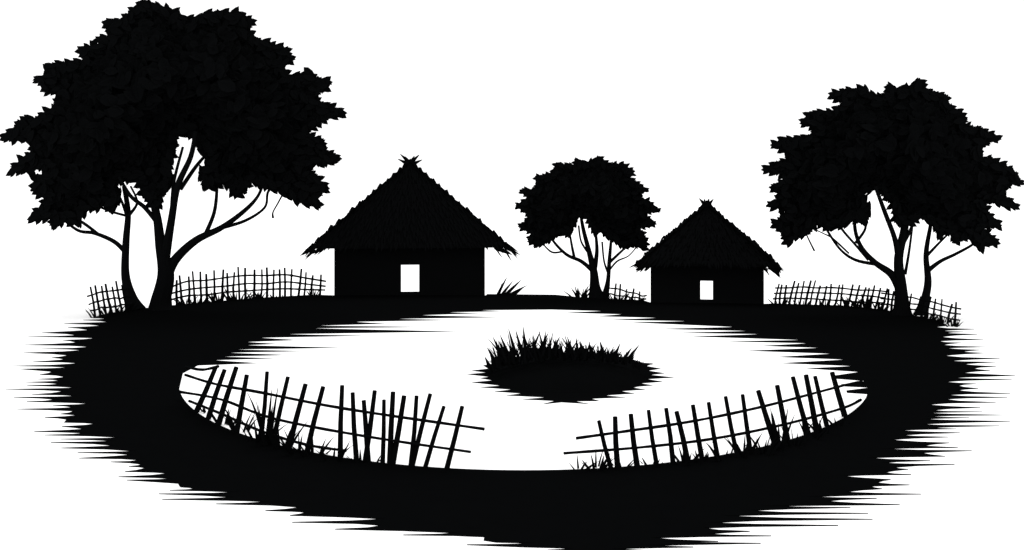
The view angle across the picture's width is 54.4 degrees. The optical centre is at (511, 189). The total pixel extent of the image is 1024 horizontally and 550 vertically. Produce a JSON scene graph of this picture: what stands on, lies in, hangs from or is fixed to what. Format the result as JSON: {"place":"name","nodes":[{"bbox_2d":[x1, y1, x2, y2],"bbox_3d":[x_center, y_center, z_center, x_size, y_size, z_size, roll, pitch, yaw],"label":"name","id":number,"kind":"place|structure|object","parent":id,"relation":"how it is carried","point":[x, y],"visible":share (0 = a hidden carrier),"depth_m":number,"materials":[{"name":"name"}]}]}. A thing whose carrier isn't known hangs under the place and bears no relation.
{"place":"outdoors","nodes":[
{"label":"outdoors","id":0,"kind":"place"},
{"bbox_2d":[7,294,1014,549],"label":"earth bank","id":1,"kind":"structure","parent":0,"point":[115,384],"depth_m":15.88,"materials":[{"name":"black soil"}]},
{"bbox_2d":[87,281,132,314],"bbox_3d":[-13.001,3.525,31.886,0.412,1.100,2.033,0,0,19],"label":"bamboo fence","id":2,"kind":"object","parent":1,"relation":"on","point":[108,299],"visible":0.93,"depth_m":32.06,"materials":[{"name":"black plant"}]},
{"bbox_2d":[0,0,346,310],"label":"broadleaf tree","id":3,"kind":"object","parent":1,"relation":"on","point":[140,88],"visible":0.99,"depth_m":32.72,"materials":[{"name":"black plant"}]},
{"bbox_2d":[171,267,325,305],"bbox_3d":[-9.551,3.434,35.929,6.048,1.291,0.579,0,0,-38],"label":"bamboo fence","id":4,"kind":"object","parent":1,"relation":"on","point":[227,286],"visible":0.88,"depth_m":35.99,"materials":[{"name":"black plant"}]},
{"bbox_2d":[179,365,484,468],"bbox_3d":[-3.646,3.477,16.121,7.616,1.162,1.017,0,0,39],"label":"bamboo fence","id":5,"kind":"object","parent":1,"relation":"on","point":[415,444],"visible":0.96,"depth_m":14.70,"materials":[{"name":"black plant"}]},
{"bbox_2d":[300,154,519,294],"bbox_3d":[-4.019,1.764,39.763,8.252,6.371,5.732,0,0,-6],"label":"thatched hut","id":6,"kind":"object","parent":1,"relation":"on","point":[409,212],"visible":1,"depth_m":37.87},
{"bbox_2d":[84,277,962,326],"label":"grass","id":7,"kind":"structure","parent":1,"relation":"on","point":[846,303],"depth_m":34.60,"materials":[{"name":"black plant"}]},
{"bbox_2d":[200,384,850,469],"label":"reeds","id":8,"kind":"object","parent":1,"relation":"on","point":[777,442],"visible":0.94,"depth_m":15.19,"materials":[{"name":"black plant"}]},
{"bbox_2d":[514,155,661,297],"bbox_3d":[2.812,1.421,36.678,5.445,5.374,2.158,0,0,0],"label":"broadleaf tree","id":9,"kind":"object","parent":1,"relation":"on","point":[605,198],"visible":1,"depth_m":36.41,"materials":[{"name":"black plant"}]},
{"bbox_2d":[606,283,646,299],"bbox_3d":[4.149,3.750,36.052,1.624,0.658,0.145,0,0,31],"label":"bamboo fence","id":10,"kind":"object","parent":1,"relation":"on","point":[620,290],"visible":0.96,"depth_m":36.09,"materials":[{"name":"black plant"}]},
{"bbox_2d":[563,372,864,467],"bbox_3d":[3.952,3.593,16.029,7.459,1.061,0.980,0,0,-38],"label":"bamboo fence","id":11,"kind":"object","parent":1,"relation":"on","point":[634,447],"visible":0.91,"depth_m":14.90,"materials":[{"name":"black plant"}]},
{"bbox_2d":[773,280,885,308],"bbox_3d":[10.849,3.600,33.971,3.740,0.956,0.779,0,0,30],"label":"bamboo fence","id":12,"kind":"object","parent":1,"relation":"on","point":[816,299],"visible":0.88,"depth_m":34.19,"materials":[{"name":"black plant"}]},
{"bbox_2d":[761,78,1023,315],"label":"broadleaf tree","id":13,"kind":"object","parent":1,"relation":"on","point":[912,154],"visible":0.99,"depth_m":31.37,"materials":[{"name":"black plant"}]},
{"bbox_2d":[880,288,961,324],"bbox_3d":[12.763,3.667,30.871,0.482,0.812,4.360,0,0,-10],"label":"bamboo fence","id":14,"kind":"object","parent":1,"relation":"on","point":[887,293],"visible":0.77,"depth_m":30.80,"materials":[{"name":"black plant"}]},
{"bbox_2d":[0,193,1023,549],"bbox_3d":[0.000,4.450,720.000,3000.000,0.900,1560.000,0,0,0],"label":"ground","id":15,"kind":"structure","parent":0,"point":[54,495],"depth_m":28.43,"materials":[{"name":"white"}]},
{"bbox_2d":[629,198,784,303],"bbox_3d":[7.224,2.635,36.774,5.468,4.630,4.890,0,0,12],"label":"thatched hut","id":16,"kind":"object","parent":15,"relation":"on","point":[706,241],"visible":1,"depth_m":35.28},
{"bbox_2d":[0,0,1023,192],"label":"sky","id":17,"kind":"structure","parent":0,"point":[693,95],"materials":[{"name":"white"}]},
{"bbox_2d":[179,310,866,469],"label":"pond","id":18,"kind":"structure","parent":0,"point":[518,433],"depth_m":19.99,"materials":[{"name":"white liquid"}]},
{"bbox_2d":[468,327,673,403],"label":"grassy island","id":19,"kind":"structure","parent":18,"relation":"in","point":[555,373],"depth_m":20.82,"materials":[{"name":"black plant"}]}
]}

